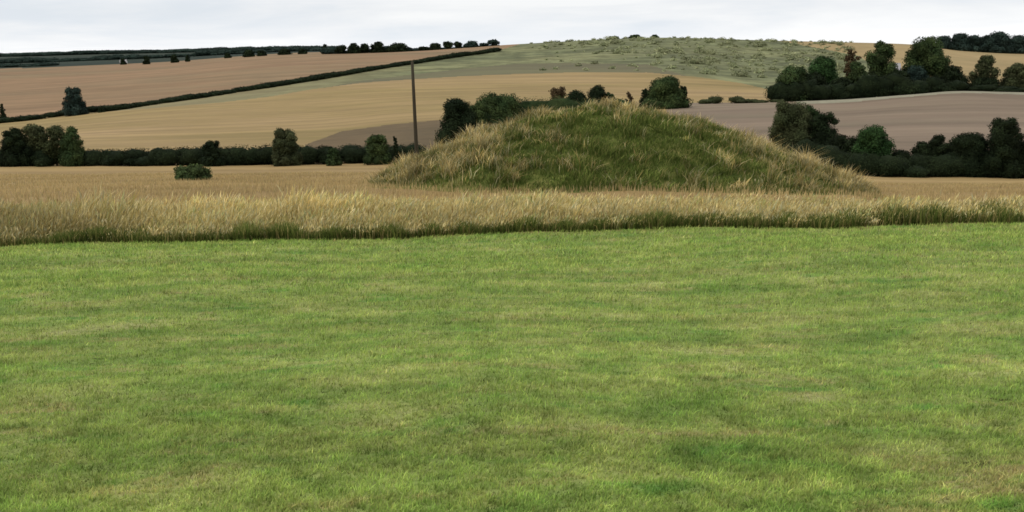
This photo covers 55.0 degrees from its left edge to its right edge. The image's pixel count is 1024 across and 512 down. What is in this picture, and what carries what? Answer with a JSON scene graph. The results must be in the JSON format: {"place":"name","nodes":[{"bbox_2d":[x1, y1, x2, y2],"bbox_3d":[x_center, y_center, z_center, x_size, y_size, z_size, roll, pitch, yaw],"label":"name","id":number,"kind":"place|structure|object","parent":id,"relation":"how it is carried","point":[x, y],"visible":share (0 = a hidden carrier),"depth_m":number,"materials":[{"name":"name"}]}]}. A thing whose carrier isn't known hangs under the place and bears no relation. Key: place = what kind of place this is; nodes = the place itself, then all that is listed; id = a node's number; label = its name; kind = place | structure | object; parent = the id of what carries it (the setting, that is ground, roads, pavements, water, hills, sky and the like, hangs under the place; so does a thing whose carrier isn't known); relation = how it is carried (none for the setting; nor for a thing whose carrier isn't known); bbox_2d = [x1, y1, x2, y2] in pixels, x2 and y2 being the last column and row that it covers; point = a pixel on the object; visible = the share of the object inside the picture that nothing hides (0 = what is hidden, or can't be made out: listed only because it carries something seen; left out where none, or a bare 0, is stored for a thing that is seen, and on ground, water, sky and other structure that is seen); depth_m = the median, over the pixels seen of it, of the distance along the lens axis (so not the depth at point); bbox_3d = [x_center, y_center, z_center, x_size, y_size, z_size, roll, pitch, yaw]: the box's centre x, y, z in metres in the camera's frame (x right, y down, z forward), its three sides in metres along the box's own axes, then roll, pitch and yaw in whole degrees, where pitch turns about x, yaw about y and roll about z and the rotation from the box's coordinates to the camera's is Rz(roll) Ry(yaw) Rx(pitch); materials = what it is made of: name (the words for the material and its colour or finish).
{"place":"outdoors","nodes":[
{"label":"outdoors","id":0,"kind":"place"},
{"bbox_2d":[0,50,345,68],"bbox_3d":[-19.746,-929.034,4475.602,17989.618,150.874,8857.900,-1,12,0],"label":"ground","id":1,"kind":"structure","parent":0,"point":[95,62],"depth_m":1154.03,"materials":[{"name":"beige soil"}]},
{"bbox_2d":[0,46,321,62],"bbox_3d":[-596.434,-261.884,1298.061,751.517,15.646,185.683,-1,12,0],"label":"hedge","id":2,"kind":"object","parent":1,"relation":"on","point":[209,52],"visible":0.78,"depth_m":1268.00,"materials":[{"name":"green plant"}]},
{"bbox_2d":[0,45,337,56],"bbox_3d":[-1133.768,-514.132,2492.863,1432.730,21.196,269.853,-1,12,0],"label":"wood","id":3,"kind":"object","parent":1,"relation":"on","point":[79,52],"visible":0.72,"depth_m":2421.36,"materials":[{"name":"green plant"}]},
{"bbox_2d":[0,44,518,117],"bbox_3d":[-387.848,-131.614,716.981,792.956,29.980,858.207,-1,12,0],"label":"field","id":4,"kind":"structure","parent":0,"point":[30,91],"depth_m":616.86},
{"bbox_2d":[0,104,6,117],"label":"bush","id":5,"kind":"object","parent":4,"relation":"on","point":[2,113],"visible":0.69,"depth_m":373.28,"materials":[{"name":"green plant"}]},
{"bbox_2d":[0,62,59,66],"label":"copse","id":6,"kind":"object","parent":4,"relation":"on","point":[26,65],"visible":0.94,"depth_m":964.72,"materials":[{"name":"green plant"}]},
{"bbox_2d":[120,58,126,64],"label":"tree","id":7,"kind":"object","parent":4,"relation":"on","point":[123,61],"visible":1,"depth_m":909.43,"materials":[{"name":"green plant"}]},
{"bbox_2d":[142,56,150,63],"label":"tree","id":8,"kind":"object","parent":4,"relation":"on","point":[146,59],"visible":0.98,"depth_m":880.24,"materials":[{"name":"green plant"}]},
{"bbox_2d":[170,54,178,62],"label":"tree","id":9,"kind":"object","parent":4,"relation":"on","point":[174,58],"visible":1,"depth_m":879.50,"materials":[{"name":"green plant"}]},
{"bbox_2d":[224,52,231,57],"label":"tree","id":10,"kind":"object","parent":4,"relation":"on","point":[227,55],"visible":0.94,"depth_m":898.76,"materials":[{"name":"green plant"}]},
{"bbox_2d":[242,49,254,56],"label":"tree","id":11,"kind":"object","parent":4,"relation":"on","point":[248,53],"visible":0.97,"depth_m":877.61,"materials":[{"name":"green plant"}]},
{"bbox_2d":[0,47,502,122],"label":"hedge","id":12,"kind":"object","parent":4,"relation":"on","point":[264,85],"visible":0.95,"depth_m":445.25,"materials":[{"name":"green plant"}]},
{"bbox_2d":[256,50,266,55],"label":"tree","id":13,"kind":"object","parent":4,"relation":"on","point":[261,53],"visible":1,"depth_m":878.37,"materials":[{"name":"green plant"}]},
{"bbox_2d":[277,48,292,54],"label":"tree","id":14,"kind":"object","parent":4,"relation":"on","point":[285,51],"visible":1,"depth_m":877.45,"materials":[{"name":"green plant"}]},
{"bbox_2d":[298,49,307,53],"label":"tree","id":15,"kind":"object","parent":4,"relation":"on","point":[302,51],"visible":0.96,"depth_m":877.79,"materials":[{"name":"green plant"}]},
{"bbox_2d":[334,44,346,53],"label":"tree","id":16,"kind":"object","parent":4,"relation":"on","point":[342,48],"visible":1,"depth_m":838.61,"materials":[{"name":"green plant"}]},
{"bbox_2d":[347,43,362,53],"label":"tree","id":17,"kind":"object","parent":4,"relation":"on","point":[353,48],"visible":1,"depth_m":838.12,"materials":[{"name":"green plant"}]},
{"bbox_2d":[360,43,369,52],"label":"tree","id":18,"kind":"object","parent":4,"relation":"on","point":[365,47],"visible":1,"depth_m":838.49,"materials":[{"name":"green plant"}]},
{"bbox_2d":[370,41,385,52],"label":"tree","id":19,"kind":"object","parent":4,"relation":"on","point":[377,47],"visible":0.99,"depth_m":837.66,"materials":[{"name":"green plant"}]},
{"bbox_2d":[385,42,408,51],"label":"tree","id":20,"kind":"object","parent":4,"relation":"on","point":[398,47],"visible":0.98,"depth_m":835.34,"materials":[{"name":"green plant"}]},
{"bbox_2d":[319,45,497,53],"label":"hedge","id":21,"kind":"object","parent":4,"relation":"on","point":[328,50],"visible":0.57,"depth_m":844.88,"materials":[{"name":"green plant"}]},
{"bbox_2d":[418,46,427,50],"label":"tree","id":22,"kind":"object","parent":4,"relation":"on","point":[422,48],"visible":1,"depth_m":838.25,"materials":[{"name":"green plant"}]},
{"bbox_2d":[428,43,442,49],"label":"tree","id":23,"kind":"object","parent":4,"relation":"on","point":[435,46],"visible":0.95,"depth_m":837.37,"materials":[{"name":"green plant"}]},
{"bbox_2d":[443,41,453,48],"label":"tree","id":24,"kind":"object","parent":4,"relation":"on","point":[447,44],"visible":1,"depth_m":838.26,"materials":[{"name":"green plant"}]},
{"bbox_2d":[454,41,461,47],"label":"tree","id":25,"kind":"object","parent":4,"relation":"on","point":[457,44],"visible":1,"depth_m":838.58,"materials":[{"name":"green plant"}]},
{"bbox_2d":[463,40,479,47],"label":"tree","id":26,"kind":"object","parent":4,"relation":"on","point":[469,44],"visible":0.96,"depth_m":837.23,"materials":[{"name":"green plant"}]},
{"bbox_2d":[479,43,488,46],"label":"tree","id":27,"kind":"object","parent":4,"relation":"on","point":[483,44],"visible":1,"depth_m":838.81,"materials":[{"name":"green plant"}]},
{"bbox_2d":[487,39,499,45],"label":"tree","id":28,"kind":"object","parent":4,"relation":"on","point":[493,42],"visible":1,"depth_m":837.89,"materials":[{"name":"green plant"}]},
{"bbox_2d":[305,120,442,150],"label":"fallow field","id":29,"kind":"structure","parent":0,"point":[402,133],"depth_m":185.34,"materials":[{"name":"brown soil"}]},
{"bbox_2d":[434,98,477,144],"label":"tree","id":30,"kind":"object","parent":29,"relation":"on","point":[459,114],"visible":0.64,"depth_m":147.24,"materials":[{"name":"green plant"}]},
{"bbox_2d":[469,100,495,128],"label":"tree","id":31,"kind":"object","parent":29,"relation":"on","point":[482,110],"visible":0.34,"depth_m":149.28,"materials":[{"name":"green plant"}]},
{"bbox_2d":[0,72,769,151],"bbox_3d":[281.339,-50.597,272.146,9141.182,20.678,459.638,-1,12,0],"label":"stubble field","id":32,"kind":"structure","parent":0,"point":[309,116],"depth_m":312.17,"materials":[{"name":"beige plant"}]},
{"bbox_2d":[61,86,89,115],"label":"tree","id":33,"kind":"object","parent":32,"relation":"on","point":[73,105],"visible":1,"depth_m":365.27,"materials":[{"name":"green plant"}]},
{"bbox_2d":[97,106,105,112],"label":"bush","id":34,"kind":"object","parent":32,"relation":"on","point":[101,109],"visible":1,"depth_m":367.06,"materials":[{"name":"green plant"}]},
{"bbox_2d":[475,91,526,124],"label":"tree","id":35,"kind":"object","parent":32,"relation":"on","point":[504,106],"visible":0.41,"depth_m":161.15,"materials":[{"name":"green plant"}]},
{"bbox_2d":[548,86,566,98],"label":"tree","id":36,"kind":"object","parent":32,"relation":"on","point":[560,91],"visible":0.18,"depth_m":169.42,"materials":[{"name":"brown plant"}]},
{"bbox_2d":[565,89,586,102],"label":"tree","id":37,"kind":"object","parent":32,"relation":"on","point":[575,94],"visible":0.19,"depth_m":169.29,"materials":[{"name":"green plant"}]},
{"bbox_2d":[516,95,639,113],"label":"hedge","id":38,"kind":"object","parent":32,"relation":"on","point":[561,103],"visible":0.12,"depth_m":165.09,"materials":[{"name":"green plant"}]},
{"bbox_2d":[586,84,608,101],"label":"tree","id":39,"kind":"object","parent":32,"relation":"on","point":[597,91],"visible":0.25,"depth_m":168.72,"materials":[{"name":"green plant"}]},
{"bbox_2d":[606,92,615,99],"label":"bush","id":40,"kind":"object","parent":32,"relation":"on","point":[609,95],"visible":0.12,"depth_m":169.70,"materials":[{"name":"green plant"}]},
{"bbox_2d":[625,91,633,102],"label":"bush","id":41,"kind":"object","parent":32,"relation":"on","point":[630,97],"visible":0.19,"depth_m":171.79,"materials":[{"name":"plant"}]},
{"bbox_2d":[639,88,649,107],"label":"tree","id":42,"kind":"object","parent":32,"relation":"on","point":[644,93],"visible":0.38,"depth_m":258.43,"materials":[{"name":"green plant"}]},
{"bbox_2d":[90,38,868,112],"bbox_3d":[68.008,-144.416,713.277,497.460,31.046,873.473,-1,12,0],"label":"hill","id":43,"kind":"structure","parent":0,"point":[522,54],"depth_m":621.90,"materials":[{"name":"green plant"}]},
{"bbox_2d":[628,34,642,37],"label":"bush","id":44,"kind":"object","parent":43,"relation":"on","point":[634,35],"visible":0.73,"depth_m":871.01,"materials":[{"name":"green plant"}]},
{"bbox_2d":[529,35,854,77],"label":"scrub","id":45,"kind":"object","parent":43,"relation":"on","point":[664,50],"visible":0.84,"depth_m":689.06,"materials":[{"name":"green plant"}]},
{"bbox_2d":[775,65,808,100],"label":"tree","id":46,"kind":"object","parent":43,"relation":"on","point":[793,73],"visible":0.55,"depth_m":288.72,"materials":[{"name":"green plant"}]},
{"bbox_2d":[806,71,828,84],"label":"tree","id":47,"kind":"object","parent":43,"relation":"on","point":[819,77],"visible":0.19,"depth_m":291.72,"materials":[{"name":"green plant"}]},
{"bbox_2d":[806,54,839,82],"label":"tree","id":48,"kind":"object","parent":43,"relation":"on","point":[824,67],"visible":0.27,"depth_m":296.99,"materials":[{"name":"green plant"}]},
{"bbox_2d":[828,77,852,86],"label":"tree","id":49,"kind":"object","parent":43,"relation":"on","point":[842,80],"visible":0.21,"depth_m":290.49,"materials":[{"name":"green plant"}]},
{"bbox_2d":[843,49,861,76],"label":"tree","id":50,"kind":"object","parent":43,"relation":"on","point":[850,57],"visible":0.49,"depth_m":323.58,"materials":[{"name":"brown plant"}]},
{"bbox_2d":[845,60,869,83],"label":"tree","id":51,"kind":"object","parent":43,"relation":"on","point":[857,68],"visible":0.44,"depth_m":293.88,"materials":[{"name":"green plant"}]},
{"bbox_2d":[863,40,897,76],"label":"tree","id":52,"kind":"object","parent":43,"relation":"on","point":[878,62],"visible":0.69,"depth_m":296.07,"materials":[{"name":"green plant"}]},
{"bbox_2d":[323,63,684,87],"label":"meadow","id":53,"kind":"structure","parent":0,"point":[530,68],"depth_m":520.65,"materials":[{"name":"green plant"}]},
{"bbox_2d":[0,221,1023,511],"bbox_3d":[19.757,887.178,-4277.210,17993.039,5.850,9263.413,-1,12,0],"label":"lawn","id":54,"kind":"structure","parent":0,"point":[464,410],"depth_m":7.81,"materials":[{"name":"plant"}]},
{"bbox_2d":[0,181,1023,245],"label":"tall grass","id":55,"kind":"structure","parent":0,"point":[310,212],"depth_m":24.81,"materials":[{"name":"beige plant"}]},
{"bbox_2d":[0,196,1023,246],"bbox_3d":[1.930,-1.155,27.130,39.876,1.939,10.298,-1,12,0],"label":"edge grass","id":56,"kind":"structure","parent":0,"point":[245,230],"depth_m":22.52,"materials":[{"name":"plant"}]},
{"bbox_2d":[0,162,1023,210],"bbox_3d":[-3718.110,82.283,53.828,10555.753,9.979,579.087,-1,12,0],"label":"wheat field","id":57,"kind":"structure","parent":0,"point":[227,169],"depth_m":86.29,"materials":[{"name":"beige plant"}]},
{"bbox_2d":[0,127,34,166],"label":"tree","id":58,"kind":"object","parent":57,"relation":"on","point":[13,149],"visible":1,"depth_m":117.58,"materials":[{"name":"green plant"}]},
{"bbox_2d":[21,123,45,151],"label":"tree","id":59,"kind":"object","parent":57,"relation":"on","point":[31,132],"visible":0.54,"depth_m":119.19,"materials":[{"name":"green plant"}]},
{"bbox_2d":[35,125,64,165],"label":"tree","id":60,"kind":"object","parent":57,"relation":"on","point":[54,133],"visible":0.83,"depth_m":118.52,"materials":[{"name":"green plant"}]},
{"bbox_2d":[57,126,86,166],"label":"tree","id":61,"kind":"object","parent":57,"relation":"on","point":[71,150],"visible":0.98,"depth_m":117.74,"materials":[{"name":"green plant"}]},
{"bbox_2d":[173,163,212,180],"bbox_3d":[-19.558,-5.003,60.108,2.397,1.319,2.588,-1,12,0],"label":"bush","id":62,"kind":"object","parent":57,"relation":"on","point":[194,171],"visible":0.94,"depth_m":59.62,"materials":[{"name":"green plant"}]},
{"bbox_2d":[0,143,425,166],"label":"hedge","id":63,"kind":"object","parent":57,"relation":"on","point":[260,155],"visible":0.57,"depth_m":118.45,"materials":[{"name":"green plant"}]},
{"bbox_2d":[200,140,226,166],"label":"bush","id":64,"kind":"object","parent":57,"relation":"on","point":[211,156],"visible":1,"depth_m":116.13,"materials":[{"name":"green plant"}]},
{"bbox_2d":[271,127,303,165],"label":"tree","id":65,"kind":"object","parent":57,"relation":"on","point":[285,147],"visible":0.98,"depth_m":114.89,"materials":[{"name":"green plant"}]},
{"bbox_2d":[325,147,342,165],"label":"bush","id":66,"kind":"object","parent":57,"relation":"on","point":[334,158],"visible":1,"depth_m":113.51,"materials":[{"name":"green plant"}]},
{"bbox_2d":[362,134,391,164],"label":"bush","id":67,"kind":"object","parent":57,"relation":"on","point":[378,153],"visible":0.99,"depth_m":114.01,"materials":[{"name":"green plant"}]},
{"bbox_2d":[392,136,398,163],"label":"bush","id":68,"kind":"object","parent":57,"relation":"on","point":[395,151],"visible":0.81,"depth_m":113.67,"materials":[{"name":"green plant"}]},
{"bbox_2d":[411,61,418,155],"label":"utility pole","id":69,"kind":"object","parent":57,"relation":"on","point":[414,111],"visible":0.81,"depth_m":99.88,"materials":[{"name":"brown wood"}]},
{"bbox_2d":[0,171,1023,207],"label":"wheat","id":70,"kind":"object","parent":57,"relation":"on","point":[264,179],"visible":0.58,"depth_m":45.07,"materials":[{"name":"beige plant"}]},
{"bbox_2d":[945,131,990,177],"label":"tree","id":71,"kind":"object","parent":57,"relation":"on","point":[970,146],"visible":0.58,"depth_m":95.85,"materials":[{"name":"green plant"}]},
{"bbox_2d":[0,0,1023,52],"label":"sky","id":72,"kind":"structure","parent":0,"point":[26,26],"materials":[{"name":"white"}]},
{"bbox_2d":[358,97,883,197],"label":"mound grass","id":73,"kind":"structure","parent":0,"point":[463,151],"depth_m":42.43,"materials":[{"name":"green plant"}]},
{"bbox_2d":[667,93,1023,153],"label":"ploughed field","id":74,"kind":"structure","parent":0,"point":[907,123],"depth_m":209.31,"materials":[{"name":"brown soil"}]},
{"bbox_2d":[642,75,692,108],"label":"tree","id":75,"kind":"object","parent":74,"relation":"on","point":[665,92],"visible":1,"depth_m":251.37,"materials":[{"name":"green plant"}]},
{"bbox_2d":[681,86,689,107],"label":"tree","id":76,"kind":"object","parent":74,"relation":"on","point":[684,88],"visible":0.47,"depth_m":254.27,"materials":[{"name":"green plant"}]},
{"bbox_2d":[698,95,784,103],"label":"hedge","id":77,"kind":"object","parent":74,"relation":"on","point":[718,99],"visible":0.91,"depth_m":281.76,"materials":[{"name":"green plant"}]},
{"bbox_2d":[767,100,813,148],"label":"tree","id":78,"kind":"object","parent":74,"relation":"on","point":[790,124],"visible":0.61,"depth_m":102.43,"materials":[{"name":"green plant"}]},
{"bbox_2d":[805,104,819,137],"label":"tree","id":79,"kind":"object","parent":74,"relation":"on","point":[813,112],"visible":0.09,"depth_m":104.70,"materials":[{"name":"green plant"}]},
{"bbox_2d":[809,111,839,144],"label":"tree","id":80,"kind":"object","parent":74,"relation":"on","point":[822,130],"visible":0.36,"depth_m":101.90,"materials":[{"name":"green plant"}]},
{"bbox_2d":[822,134,856,151],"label":"tree","id":81,"kind":"object","parent":74,"relation":"on","point":[844,141],"visible":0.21,"depth_m":99.94,"materials":[{"name":"green plant"}]},
{"bbox_2d":[849,124,896,156],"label":"tree","id":82,"kind":"object","parent":74,"relation":"on","point":[872,139],"visible":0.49,"depth_m":96.89,"materials":[{"name":"green plant"}]},
{"bbox_2d":[763,70,1023,101],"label":"hedge","id":83,"kind":"object","parent":74,"relation":"on","point":[875,85],"visible":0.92,"depth_m":285.14,"materials":[{"name":"green plant"}]},
{"bbox_2d":[892,149,911,158],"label":"tree","id":84,"kind":"object","parent":74,"relation":"on","point":[901,152],"visible":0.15,"depth_m":97.55,"materials":[{"name":"green plant"}]},
{"bbox_2d":[786,137,1023,178],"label":"hedge","id":85,"kind":"object","parent":74,"relation":"on","point":[946,165],"visible":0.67,"depth_m":95.29,"materials":[{"name":"green plant"}]},
{"bbox_2d":[909,141,931,154],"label":"tree","id":86,"kind":"object","parent":74,"relation":"on","point":[919,148],"visible":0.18,"depth_m":97.91,"materials":[{"name":"green plant"}]},
{"bbox_2d":[921,134,954,156],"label":"tree","id":87,"kind":"object","parent":74,"relation":"on","point":[936,145],"visible":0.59,"depth_m":96.48,"materials":[{"name":"green plant"}]},
{"bbox_2d":[978,117,1023,178],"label":"tree","id":88,"kind":"object","parent":74,"relation":"on","point":[1005,140],"visible":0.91,"depth_m":94.84,"materials":[{"name":"green plant"}]},
{"bbox_2d":[1016,141,1023,176],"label":"tree","id":89,"kind":"object","parent":74,"relation":"on","point":[1022,151],"visible":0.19,"depth_m":95.52,"materials":[{"name":"green plant"}]},
{"bbox_2d":[782,41,1023,83],"bbox_3d":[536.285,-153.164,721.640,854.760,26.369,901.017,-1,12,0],"label":"hill field","id":90,"kind":"structure","parent":0,"point":[966,61],"depth_m":733.36,"materials":[{"name":"beige plant"}]},
{"bbox_2d":[888,68,912,80],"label":"tree","id":91,"kind":"object","parent":90,"relation":"on","point":[897,71],"visible":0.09,"depth_m":292.12,"materials":[{"name":"green plant"}]},
{"bbox_2d":[905,65,929,80],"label":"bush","id":92,"kind":"object","parent":90,"relation":"on","point":[916,72],"visible":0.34,"depth_m":291.73,"materials":[{"name":"green plant"}]},
{"bbox_2d":[900,36,952,77],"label":"tree","id":93,"kind":"object","parent":90,"relation":"on","point":[928,55],"visible":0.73,"depth_m":293.42,"materials":[{"name":"green plant"}]},
{"bbox_2d":[937,35,953,48],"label":"tree","id":94,"kind":"object","parent":90,"relation":"on","point":[947,42],"visible":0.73,"depth_m":856.37,"materials":[{"name":"green plant"}]},
{"bbox_2d":[939,64,970,84],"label":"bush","id":95,"kind":"object","parent":90,"relation":"on","point":[952,72],"visible":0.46,"depth_m":291.38,"materials":[{"name":"green plant"}]},
{"bbox_2d":[949,33,972,50],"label":"tree","id":96,"kind":"object","parent":90,"relation":"on","point":[959,41],"visible":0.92,"depth_m":856.39,"materials":[{"name":"green plant"}]},
{"bbox_2d":[966,34,987,51],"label":"tree","id":97,"kind":"object","parent":90,"relation":"on","point":[975,41],"visible":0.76,"depth_m":856.13,"materials":[{"name":"green plant"}]},
{"bbox_2d":[968,54,1000,82],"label":"tree","id":98,"kind":"object","parent":90,"relation":"on","point":[983,66],"visible":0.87,"depth_m":293.83,"materials":[{"name":"green plant"}]},
{"bbox_2d":[971,76,1000,85],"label":"tree","id":99,"kind":"object","parent":90,"relation":"on","point":[987,81],"visible":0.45,"depth_m":292.18,"materials":[{"name":"green plant"}]},
{"bbox_2d":[976,35,996,52],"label":"tree","id":100,"kind":"object","parent":90,"relation":"on","point":[988,40],"visible":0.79,"depth_m":856.98,"materials":[{"name":"green plant"}]},
{"bbox_2d":[989,31,1015,52],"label":"tree","id":101,"kind":"object","parent":90,"relation":"on","point":[1003,41],"visible":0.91,"depth_m":854.86,"materials":[{"name":"green plant"}]},
{"bbox_2d":[1000,62,1023,87],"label":"tree","id":102,"kind":"object","parent":90,"relation":"on","point":[1013,75],"visible":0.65,"depth_m":293.95,"materials":[{"name":"green plant"}]},
{"bbox_2d":[1008,34,1023,53],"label":"tree","id":103,"kind":"object","parent":90,"relation":"on","point":[1017,41],"visible":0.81,"depth_m":854.91,"materials":[{"name":"green plant"}]},
{"bbox_2d":[796,91,1023,103],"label":"field margin","id":104,"kind":"object","parent":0,"point":[864,99],"visible":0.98,"depth_m":271.29,"materials":[{"name":"green plant"}]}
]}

